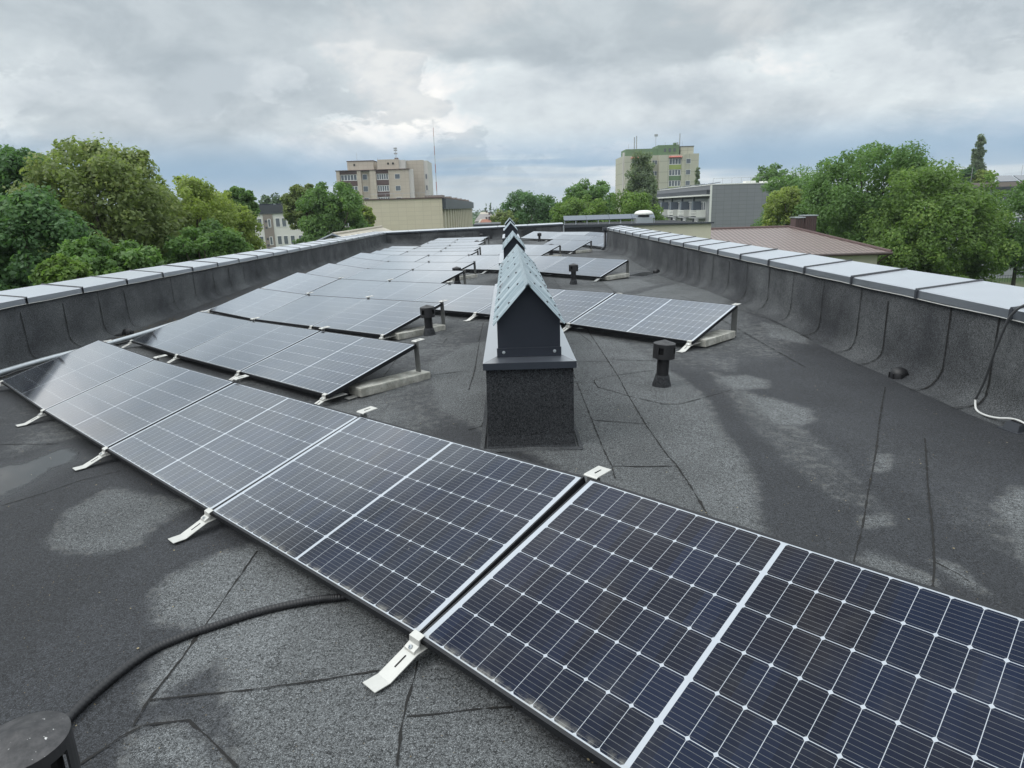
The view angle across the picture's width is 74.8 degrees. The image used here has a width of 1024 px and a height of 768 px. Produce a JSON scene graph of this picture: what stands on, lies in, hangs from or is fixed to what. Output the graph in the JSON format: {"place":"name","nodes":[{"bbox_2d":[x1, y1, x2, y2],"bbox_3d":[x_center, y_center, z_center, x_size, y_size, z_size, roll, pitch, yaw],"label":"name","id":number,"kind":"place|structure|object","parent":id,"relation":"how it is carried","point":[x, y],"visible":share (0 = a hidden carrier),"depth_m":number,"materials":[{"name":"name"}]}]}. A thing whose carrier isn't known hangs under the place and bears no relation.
{"place":"outdoors","nodes":[
{"label":"outdoors","id":0,"kind":"place"},
{"bbox_2d":[316,225,390,240],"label":"gabled house","id":1,"kind":"structure","parent":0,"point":[354,232],"depth_m":48.84,"materials":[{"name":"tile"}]},
{"bbox_2d":[0,239,1023,767],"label":"flat roof","id":2,"kind":"structure","parent":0,"point":[102,577],"depth_m":3.46,"materials":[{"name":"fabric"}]},
{"bbox_2d":[0,711,80,767],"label":"pipe vent","id":3,"kind":"object","parent":2,"relation":"on","point":[43,739],"visible":1,"depth_m":1.64,"materials":[{"name":"metal"}]},
{"bbox_2d":[16,354,167,426],"bbox_3d":[-3.904,0.045,6.287,0.074,0.386,1.327,12,21,42],"label":"mounting bracket","id":4,"kind":"object","parent":2,"relation":"on","point":[41,414],"visible":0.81,"depth_m":5.98,"materials":[{"name":"metal"}]},
{"bbox_2d":[44,359,234,451],"bbox_3d":[-3.223,0.124,5.725,1.769,0.037,1.038,10,35,43],"label":"solar panel","id":5,"kind":"object","parent":4,"relation":"on","point":[111,412],"visible":0.91,"depth_m":5.61,"materials":[{"name":"black glass"}]},
{"bbox_2d":[0,308,213,377],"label":"cable tray","id":6,"kind":"object","parent":2,"relation":"on","point":[11,370],"visible":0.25,"depth_m":8.56,"materials":[{"name":"grey metal"}]},
{"bbox_2d":[73,375,248,470],"bbox_3d":[-2.616,0.269,5.085,0.074,0.386,1.327,12,22,42],"label":"mounting bracket","id":7,"kind":"object","parent":2,"relation":"on","point":[103,453],"visible":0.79,"depth_m":4.78,"materials":[{"name":"metal"}]},
{"bbox_2d":[106,382,358,515],"bbox_3d":[-1.933,0.349,4.525,1.769,0.035,1.038,10,35,43],"label":"solar panel","id":8,"kind":"object","parent":7,"relation":"on","point":[216,449],"visible":0.84,"depth_m":4.39,"materials":[{"name":"blue glass"}]},
{"bbox_2d":[122,310,208,347],"bbox_3d":[-5.063,-0.795,9.731,0.074,0.386,1.327,13,21,43],"label":"mounting bracket","id":9,"kind":"object","parent":2,"relation":"on","point":[129,343],"visible":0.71,"depth_m":9.43,"materials":[{"name":"metal"}]},
{"bbox_2d":[131,311,249,356],"bbox_3d":[-4.420,-0.712,9.181,1.769,0.037,1.038,12,36,43],"label":"solar panel","id":10,"kind":"object","parent":9,"relation":"on","point":[182,335],"visible":0.94,"depth_m":9.11,"materials":[{"name":"black glass"}]},
{"bbox_2d":[0,231,388,369],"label":"parapet wall","id":11,"kind":"structure","parent":2,"relation":"on","point":[41,321],"depth_m":11.21,"materials":[{"name":"concrete"}]},
{"bbox_2d":[66,593,348,722],"bbox_3d":[-0.972,0.976,2.600,0.602,0.093,1.786,11,19,40],"label":"conduit","id":12,"kind":"object","parent":2,"relation":"on","point":[80,706],"visible":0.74,"depth_m":2.64,"materials":[{"name":"black plastic"}]},
{"bbox_2d":[167,317,259,362],"bbox_3d":[-3.828,-0.552,8.534,0.074,0.386,1.327,13,22,43],"label":"mounting bracket","id":13,"kind":"object","parent":2,"relation":"on","point":[176,357],"visible":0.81,"depth_m":8.24,"materials":[{"name":"metal"}]},
{"bbox_2d":[177,321,320,373],"bbox_3d":[-3.156,-0.470,7.962,1.769,0.037,1.038,10,35,44],"label":"solar panel","id":14,"kind":"object","parent":13,"relation":"on","point":[245,346],"visible":0.94,"depth_m":7.86,"materials":[{"name":"black glass"}]},
{"bbox_2d":[168,406,377,543],"bbox_3d":[-1.327,0.488,3.882,0.074,0.386,1.327,12,22,42],"label":"mounting bracket","id":15,"kind":"object","parent":2,"relation":"on","point":[206,517],"visible":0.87,"depth_m":3.57,"materials":[{"name":"metal"}]},
{"bbox_2d":[211,415,585,635],"bbox_3d":[-0.645,0.567,3.322,1.769,0.037,1.038,10,35,43],"label":"solar panel","id":16,"kind":"object","parent":15,"relation":"on","point":[406,531],"visible":0.89,"depth_m":3.13,"materials":[{"name":"blue glass"}]},
{"bbox_2d":[229,326,329,380],"bbox_3d":[-2.562,-0.325,7.309,0.074,0.386,1.327,13,22,43],"label":"mounting bracket","id":17,"kind":"object","parent":2,"relation":"on","point":[238,371],"visible":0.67,"depth_m":7.03,"materials":[{"name":"metal"}]},
{"bbox_2d":[240,331,416,398],"bbox_3d":[-1.889,-0.241,6.738,1.769,0.038,1.038,10,35,44],"label":"solar panel","id":18,"kind":"object","parent":17,"relation":"on","point":[330,364],"visible":1,"depth_m":6.60,"materials":[{"name":"black glass"}]},
{"bbox_2d":[314,338,424,404],"bbox_3d":[-1.323,-0.102,6.111,0.074,0.386,1.327,13,22,43],"label":"mounting bracket","id":19,"kind":"object","parent":2,"relation":"on","point":[323,398],"visible":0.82,"depth_m":6.44,"materials":[{"name":"metal"}]},
{"bbox_2d":[349,370,430,396],"bbox_3d":[-1.143,-0.014,6.326,0.200,0.085,0.800,13,20,43],"label":"concrete block","id":20,"kind":"object","parent":2,"relation":"on","point":[375,386],"depth_m":6.22,"materials":[{"name":"concrete"}]},
{"bbox_2d":[390,324,445,339],"bbox_3d":[-1.254,-0.703,8.957,0.200,0.085,0.800,12,20,42],"label":"concrete block","id":21,"kind":"object","parent":2,"relation":"on","point":[408,333],"depth_m":8.81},
{"bbox_2d":[420,305,435,335],"bbox_3d":[-1.102,-0.838,8.808,0.192,0.418,0.192,-9,16,-19],"label":"pipe vent","id":22,"kind":"object","parent":2,"relation":"on","point":[427,313],"visible":0.98,"depth_m":8.76,"materials":[{"name":"plastic"}]},
{"bbox_2d":[380,222,562,243],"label":"parapet wall","id":23,"kind":"structure","parent":2,"relation":"on","point":[422,236],"depth_m":34.63,"materials":[{"name":"concrete"}]},
{"bbox_2d":[464,312,487,320],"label":"mounting bracket","id":24,"kind":"object","parent":2,"relation":"on","point":[472,316],"visible":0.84,"depth_m":9.77,"materials":[{"name":"metal"}]},
{"bbox_2d":[476,288,614,325],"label":"solar panel","id":25,"kind":"object","parent":24,"relation":"on","point":[572,305],"visible":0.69,"depth_m":9.25,"materials":[{"name":"black glass"}]},
{"bbox_2d":[363,466,610,692],"bbox_3d":[-0.029,0.715,2.677,0.074,0.386,1.327,13,22,43],"label":"mounting bracket","id":26,"kind":"object","parent":2,"relation":"on","point":[405,656],"visible":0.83,"depth_m":2.36,"materials":[{"name":"metal"}]},
{"bbox_2d":[420,478,1023,767],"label":"solar panel","id":27,"kind":"object","parent":26,"relation":"on","point":[604,625],"visible":0.98,"depth_m":2.05,"materials":[{"name":"blue glass"}]},
{"bbox_2d":[499,230,526,265],"bbox_3d":[0.036,-2.655,14.129,0.685,1.057,2.945,-2,15,0],"label":"chimney stack","id":28,"kind":"object","parent":2,"relation":"on","point":[511,240],"visible":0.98,"depth_m":12.78,"materials":[{"name":"metal"}]},
{"bbox_2d":[480,244,582,451],"bbox_3d":[0.095,-0.678,6.532,0.685,1.117,4.705,-2,15,0],"label":"chimney stack","id":29,"kind":"object","parent":2,"relation":"on","point":[529,362],"visible":1,"depth_m":4.40,"materials":[{"name":"metal"}]},
{"bbox_2d":[592,260,629,281],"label":"mounting bracket","id":30,"kind":"object","parent":2,"relation":"on","point":[627,267],"visible":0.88,"depth_m":14.93,"materials":[{"name":"metal"}]},
{"bbox_2d":[540,256,627,277],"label":"solar panel","id":31,"kind":"object","parent":30,"relation":"on","point":[589,267],"visible":0.93,"depth_m":15.07,"materials":[{"name":"black glass"}]},
{"bbox_2d":[652,340,675,387],"bbox_3d":[1.339,-0.184,5.927,0.192,0.428,0.192,-5,17,-20],"label":"pipe vent","id":32,"kind":"object","parent":2,"relation":"on","point":[663,352],"visible":1,"depth_m":5.88,"materials":[{"name":"plastic"}]},
{"bbox_2d":[676,303,740,352],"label":"mounting bracket","id":33,"kind":"object","parent":2,"relation":"on","point":[687,346],"visible":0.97,"depth_m":8.04,"materials":[{"name":"metal"}]},
{"bbox_2d":[570,293,736,344],"bbox_3d":[1.712,-0.841,8.291,1.769,0.038,1.038,14,37,43],"label":"solar panel","id":34,"kind":"object","parent":33,"relation":"on","point":[675,320],"visible":1,"depth_m":8.19,"materials":[{"name":"black glass"}]},
{"bbox_2d":[692,329,734,346],"bbox_3d":[2.338,-0.535,7.782,0.200,0.085,0.700,13,20,43],"label":"concrete block","id":35,"kind":"object","parent":2,"relation":"on","point":[713,337],"depth_m":7.70,"materials":[{"name":"concrete"}]},
{"bbox_2d":[602,225,1023,434],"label":"parapet wall","id":36,"kind":"structure","parent":2,"relation":"on","point":[936,336],"depth_m":6.73,"materials":[{"name":"concrete"}]},
{"bbox_2d":[974,304,1023,422],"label":"cable","id":37,"kind":"object","parent":36,"relation":"on","point":[993,355],"visible":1,"depth_m":4.97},
{"bbox_2d":[996,419,1023,434],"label":"cable support","id":38,"kind":"object","parent":2,"relation":"on","point":[1014,426],"visible":1,"depth_m":4.69,"materials":[{"name":"concrete"}]},
{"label":"bracket","id":39,"kind":"object","parent":2,"relation":"on","visible":0},
{"bbox_2d":[2,340,154,412],"bbox_3d":[-4.510,-0.124,6.918,1.769,0.035,1.038,12,36,42],"label":"solar panel","id":40,"kind":"object","parent":39,"relation":"on","point":[55,381],"visible":0.87,"depth_m":6.83,"materials":[{"name":"black glass"}]},
{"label":"bracket","id":41,"kind":"object","parent":2,"relation":"on","visible":0},
{"bbox_2d":[312,298,441,337],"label":"solar panel","id":42,"kind":"object","parent":41,"relation":"on","point":[374,317],"visible":1,"depth_m":9.35,"materials":[{"name":"black glass"}]},
{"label":"bracket","id":43,"kind":"object","parent":2,"relation":"on","visible":0},
{"bbox_2d":[210,288,306,319],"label":"solar panel","id":44,"kind":"object","parent":43,"relation":"on","point":[258,302],"visible":0.93,"depth_m":11.78,"materials":[{"name":"grey glass"}]},
{"bbox_2d":[255,295,364,327],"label":"solar panel","id":45,"kind":"object","parent":43,"relation":"on","point":[306,311],"visible":0.87,"depth_m":10.57,"materials":[{"name":"grey glass"}]},
{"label":"bracket","id":46,"kind":"object","parent":2,"relation":"on","visible":0},
{"bbox_2d":[415,284,494,314],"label":"solar panel","id":47,"kind":"object","parent":46,"relation":"on","point":[470,299],"visible":0.66,"depth_m":10.68,"materials":[{"name":"grey glass"}]},
{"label":"bracket","id":48,"kind":"object","parent":2,"relation":"on","visible":0},
{"bbox_2d":[355,281,447,300],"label":"solar panel","id":49,"kind":"object","parent":48,"relation":"on","point":[400,290],"visible":0.64,"depth_m":11.97,"materials":[{"name":"grey glass"}]},
{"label":"bracket","id":50,"kind":"object","parent":2,"relation":"on","visible":0},
{"bbox_2d":[262,272,339,293],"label":"solar panel","id":51,"kind":"object","parent":50,"relation":"on","point":[301,283],"visible":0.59,"depth_m":14.39,"materials":[{"name":"grey glass"}]},
{"bbox_2d":[309,279,386,297],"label":"solar panel","id":52,"kind":"object","parent":50,"relation":"on","point":[351,288],"visible":0.59,"depth_m":13.20,"materials":[{"name":"grey glass"}]},
{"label":"bracket","id":53,"kind":"object","parent":2,"relation":"on","visible":0},
{"bbox_2d":[391,270,463,282],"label":"solar panel","id":54,"kind":"object","parent":53,"relation":"on","point":[435,276],"visible":0.66,"depth_m":14.15,"materials":[{"name":"grey glass"}]},
{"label":"bracket","id":55,"kind":"object","parent":2,"relation":"on","visible":0},
{"bbox_2d":[307,263,366,278],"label":"solar panel","id":56,"kind":"object","parent":55,"relation":"on","point":[335,270],"visible":0.62,"depth_m":16.62,"materials":[{"name":"grey glass"}]},
{"bbox_2d":[346,269,410,280],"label":"solar panel","id":57,"kind":"object","parent":55,"relation":"on","point":[377,274],"visible":0.64,"depth_m":15.40,"materials":[{"name":"grey glass"}]},
{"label":"bracket","id":58,"kind":"object","parent":2,"relation":"on","visible":0},
{"bbox_2d":[414,262,474,270],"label":"solar panel","id":59,"kind":"object","parent":58,"relation":"on","point":[440,265],"visible":0.54,"depth_m":16.32,"materials":[{"name":"grey glass"}]},
{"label":"bracket","id":60,"kind":"object","parent":2,"relation":"on","visible":0},
{"bbox_2d":[338,257,386,268],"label":"solar panel","id":61,"kind":"object","parent":60,"relation":"on","point":[362,263],"visible":0.59,"depth_m":18.75,"materials":[{"name":"grey glass"}]},
{"bbox_2d":[372,261,426,269],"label":"solar panel","id":62,"kind":"object","parent":60,"relation":"on","point":[400,265],"visible":0.56,"depth_m":17.54,"materials":[{"name":"grey glass"}]},
{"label":"bracket","id":63,"kind":"object","parent":2,"relation":"on","visible":0},
{"bbox_2d":[486,255,566,271],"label":"solar panel","id":64,"kind":"object","parent":63,"relation":"on","point":[542,262],"visible":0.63,"depth_m":16.20,"materials":[{"name":"grey glass"}]},
{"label":"bracket","id":65,"kind":"object","parent":2,"relation":"on","visible":0},
{"bbox_2d":[456,255,499,270],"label":"solar panel","id":66,"kind":"object","parent":65,"relation":"on","point":[484,262],"visible":0.55,"depth_m":17.47,"materials":[{"name":"grey glass"}]},
{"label":"bracket","id":67,"kind":"object","parent":2,"relation":"on","visible":0},
{"bbox_2d":[415,255,467,261],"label":"solar panel","id":68,"kind":"object","parent":67,"relation":"on","point":[444,258],"visible":0.56,"depth_m":18.94,"materials":[{"name":"grey glass"}]},
{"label":"bracket","id":69,"kind":"object","parent":2,"relation":"on","visible":0},
{"bbox_2d":[381,255,427,261],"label":"solar panel","id":70,"kind":"object","parent":69,"relation":"on","point":[402,258],"visible":0.58,"depth_m":20.14,"materials":[{"name":"grey glass"}]},
{"bbox_2d":[0,0,1023,215],"label":"sky","id":71,"kind":"structure","parent":0,"point":[266,97],"materials":[{"name":"grey"}]},
{"bbox_2d":[563,220,713,238],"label":"roof wing","id":72,"kind":"structure","parent":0,"point":[699,229],"depth_m":34.63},
{"bbox_2d":[563,213,654,224],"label":"panel bank","id":73,"kind":"structure","parent":72,"relation":"on","point":[599,217],"depth_m":35.68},
{"bbox_2d":[472,212,1023,286],"bbox_3d":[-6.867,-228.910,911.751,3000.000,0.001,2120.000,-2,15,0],"label":"ground","id":74,"kind":"structure","parent":0,"point":[1018,283],"depth_m":90.47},
{"bbox_2d":[0,144,74,271],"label":"broadleaf tree","id":75,"kind":"object","parent":74,"relation":"on","point":[12,164],"visible":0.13,"depth_m":24.66,"materials":[{"name":"green plant"}]},
{"bbox_2d":[0,181,111,290],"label":"broadleaf tree","id":76,"kind":"object","parent":74,"relation":"on","point":[33,222],"visible":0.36,"depth_m":17.68,"materials":[{"name":"green plant"}]},
{"bbox_2d":[28,253,93,285],"bbox_3d":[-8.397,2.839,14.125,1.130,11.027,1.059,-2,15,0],"label":"maple tree","id":77,"kind":"object","parent":74,"relation":"on","point":[60,267],"visible":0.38,"depth_m":12.54,"materials":[{"name":"green plant"}]},
{"bbox_2d":[2,132,185,256],"bbox_3d":[-15.156,-1.996,26.094,5.589,14.646,5.576,-2,15,0],"label":"broadleaf tree","id":78,"kind":"object","parent":74,"relation":"on","point":[121,180],"visible":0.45,"depth_m":23.79,"materials":[{"name":"green plant"}]},
{"bbox_2d":[56,232,166,275],"bbox_3d":[-8.783,2.160,16.039,2.610,11.384,2.609,-2,15,0],"label":"maple tree","id":79,"kind":"object","parent":74,"relation":"on","point":[97,254],"visible":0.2,"depth_m":14.42,"materials":[{"name":"green plant"}]},
{"bbox_2d":[106,186,193,255],"bbox_3d":[-15.693,-2.270,30.263,3.914,13.076,4.078,-2,15,0],"label":"broadleaf tree","id":80,"kind":"object","parent":74,"relation":"on","point":[188,216],"visible":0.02,"depth_m":28.66,"materials":[{"name":"green plant"}]},
{"bbox_2d":[151,173,241,236],"bbox_3d":[-15.221,-3.317,33.133,5.048,13.606,5.073,-2,15,0],"label":"robinia tree","id":81,"kind":"object","parent":74,"relation":"on","point":[194,191],"visible":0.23,"depth_m":31.18,"materials":[{"name":"green plant"}]},
{"bbox_2d":[161,217,253,265],"bbox_3d":[-11.530,-0.673,26.627,3.812,11.606,3.666,-2,15,0],"label":"maple tree","id":82,"kind":"object","parent":74,"relation":"on","point":[216,239],"visible":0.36,"depth_m":25.04,"materials":[{"name":"green plant"}]},
{"bbox_2d":[173,188,266,250],"bbox_3d":[-15.733,-4.076,37.097,4.506,13.075,4.734,7,17,31],"label":"robinia tree","id":83,"kind":"object","parent":74,"relation":"on","point":[248,223],"visible":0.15,"depth_m":35.77,"materials":[{"name":"green plant"}]},
{"bbox_2d":[226,186,260,219],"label":"slender tree","id":84,"kind":"object","parent":74,"relation":"on","point":[242,196],"visible":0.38,"depth_m":43.65,"materials":[{"name":"green plant"}]},
{"bbox_2d":[255,203,329,249],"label":"apartment block","id":85,"kind":"structure","parent":74,"relation":"on","point":[276,231],"depth_m":106.89,"materials":[{"name":"paint"}]},
{"bbox_2d":[279,183,319,229],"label":"broadleaf tree","id":86,"kind":"object","parent":74,"relation":"on","point":[291,215],"visible":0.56,"depth_m":58.67,"materials":[{"name":"green plant"}]},
{"bbox_2d":[292,180,373,243],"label":"broadleaf tree","id":87,"kind":"object","parent":74,"relation":"on","point":[333,216],"visible":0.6,"depth_m":54.34,"materials":[{"name":"green plant"}]},
{"bbox_2d":[335,147,433,227],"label":"tower block","id":88,"kind":"structure","parent":74,"relation":"on","point":[370,179],"depth_m":176.07,"materials":[{"name":"beige concrete"}]},
{"bbox_2d":[364,190,473,230],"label":"apartment block","id":89,"kind":"structure","parent":74,"relation":"on","point":[426,212],"depth_m":97.01,"materials":[{"name":"paint"}]},
{"bbox_2d":[490,209,518,225],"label":"broadleaf tree","id":90,"kind":"object","parent":74,"relation":"on","point":[502,217],"visible":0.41,"depth_m":80.88,"materials":[{"name":"green plant"}]},
{"bbox_2d":[500,189,557,224],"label":"broadleaf tree","id":91,"kind":"object","parent":74,"relation":"on","point":[539,212],"visible":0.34,"depth_m":83.16,"materials":[{"name":"green plant"}]},
{"bbox_2d":[549,194,608,222],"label":"broadleaf tree","id":92,"kind":"object","parent":74,"relation":"on","point":[574,206],"visible":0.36,"depth_m":62.79,"materials":[{"name":"green plant"}]},
{"bbox_2d":[561,178,616,222],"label":"broadleaf tree","id":93,"kind":"object","parent":74,"relation":"on","point":[579,190],"visible":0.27,"depth_m":79.33,"materials":[{"name":"green plant"}]},
{"bbox_2d":[593,189,668,221],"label":"broadleaf tree","id":94,"kind":"object","parent":74,"relation":"on","point":[630,203],"visible":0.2,"depth_m":60.80,"materials":[{"name":"green plant"}]},
{"bbox_2d":[620,150,663,219],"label":"birch tree","id":95,"kind":"object","parent":74,"relation":"on","point":[641,179],"visible":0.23,"depth_m":94.70,"materials":[{"name":"green plant"}]},
{"bbox_2d":[615,134,698,211],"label":"tower block","id":96,"kind":"structure","parent":74,"relation":"on","point":[677,165],"depth_m":182.32,"materials":[{"name":"beige concrete"}]},
{"bbox_2d":[656,177,804,227],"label":"apartment block","id":97,"kind":"structure","parent":74,"relation":"on","point":[731,205],"depth_m":97.33,"materials":[{"name":"grey concrete"}]},
{"bbox_2d":[751,162,793,182],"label":"broadleaf tree","id":98,"kind":"object","parent":74,"relation":"on","point":[768,173],"visible":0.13,"depth_m":115.37,"materials":[{"name":"green plant"}]},
{"bbox_2d":[761,185,810,225],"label":"broadleaf tree","id":99,"kind":"object","parent":74,"relation":"on","point":[777,211],"visible":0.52,"depth_m":63.16,"materials":[{"name":"green plant"}]},
{"bbox_2d":[750,164,829,225],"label":"broadleaf tree","id":100,"kind":"object","parent":74,"relation":"on","point":[780,183],"visible":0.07,"depth_m":78.86,"materials":[{"name":"green plant"}]},
{"bbox_2d":[799,139,938,253],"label":"broadleaf tree","id":101,"kind":"object","parent":74,"relation":"on","point":[845,199],"visible":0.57,"depth_m":48.68,"materials":[{"name":"green plant"}]},
{"bbox_2d":[864,214,968,277],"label":"maple tree","id":102,"kind":"object","parent":74,"relation":"on","point":[898,236],"visible":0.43,"depth_m":42.94,"materials":[{"name":"green plant"}]},
{"bbox_2d":[851,157,1022,282],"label":"maple tree","id":103,"kind":"object","parent":74,"relation":"on","point":[961,213],"visible":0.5,"depth_m":43.48,"materials":[{"name":"green plant"}]},
{"bbox_2d":[966,133,986,170],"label":"poplar tree","id":104,"kind":"object","parent":74,"relation":"on","point":[977,155],"visible":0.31,"depth_m":132.85,"materials":[{"name":"green plant"}]},
{"bbox_2d":[975,180,1023,285],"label":"broadleaf tree","id":105,"kind":"object","parent":74,"relation":"on","point":[1015,231],"visible":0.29,"depth_m":46.30,"materials":[{"name":"green plant"}]},
{"bbox_2d":[711,215,892,264],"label":"brown roof house","id":106,"kind":"structure","parent":0,"point":[800,234],"depth_m":42.98,"materials":[{"name":"metal"}]},
{"bbox_2d":[902,166,1023,278],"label":"apartment block","id":107,"kind":"structure","parent":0,"point":[1006,182],"depth_m":91.72,"materials":[{"name":"grey concrete"}]},
{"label":"bracket","id":108,"kind":"object","parent":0,"visible":0},
{"bbox_2d":[499,244,559,255],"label":"solar panel","id":109,"kind":"object","parent":108,"relation":"on","point":[536,250],"visible":0.49,"depth_m":20.89,"materials":[{"name":"grey glass"}]},
{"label":"bracket","id":110,"kind":"object","parent":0,"visible":0},
{"bbox_2d":[473,244,503,254],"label":"solar panel","id":111,"kind":"object","parent":110,"relation":"on","point":[495,249],"visible":0.45,"depth_m":22.30,"materials":[{"name":"grey glass"}]},
{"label":"bracket","id":112,"kind":"object","parent":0,"visible":0},
{"bbox_2d":[543,240,591,251],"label":"solar panel","id":113,"kind":"object","parent":112,"relation":"on","point":[570,245],"visible":0.84,"depth_m":23.15,"materials":[{"name":"grey glass"}]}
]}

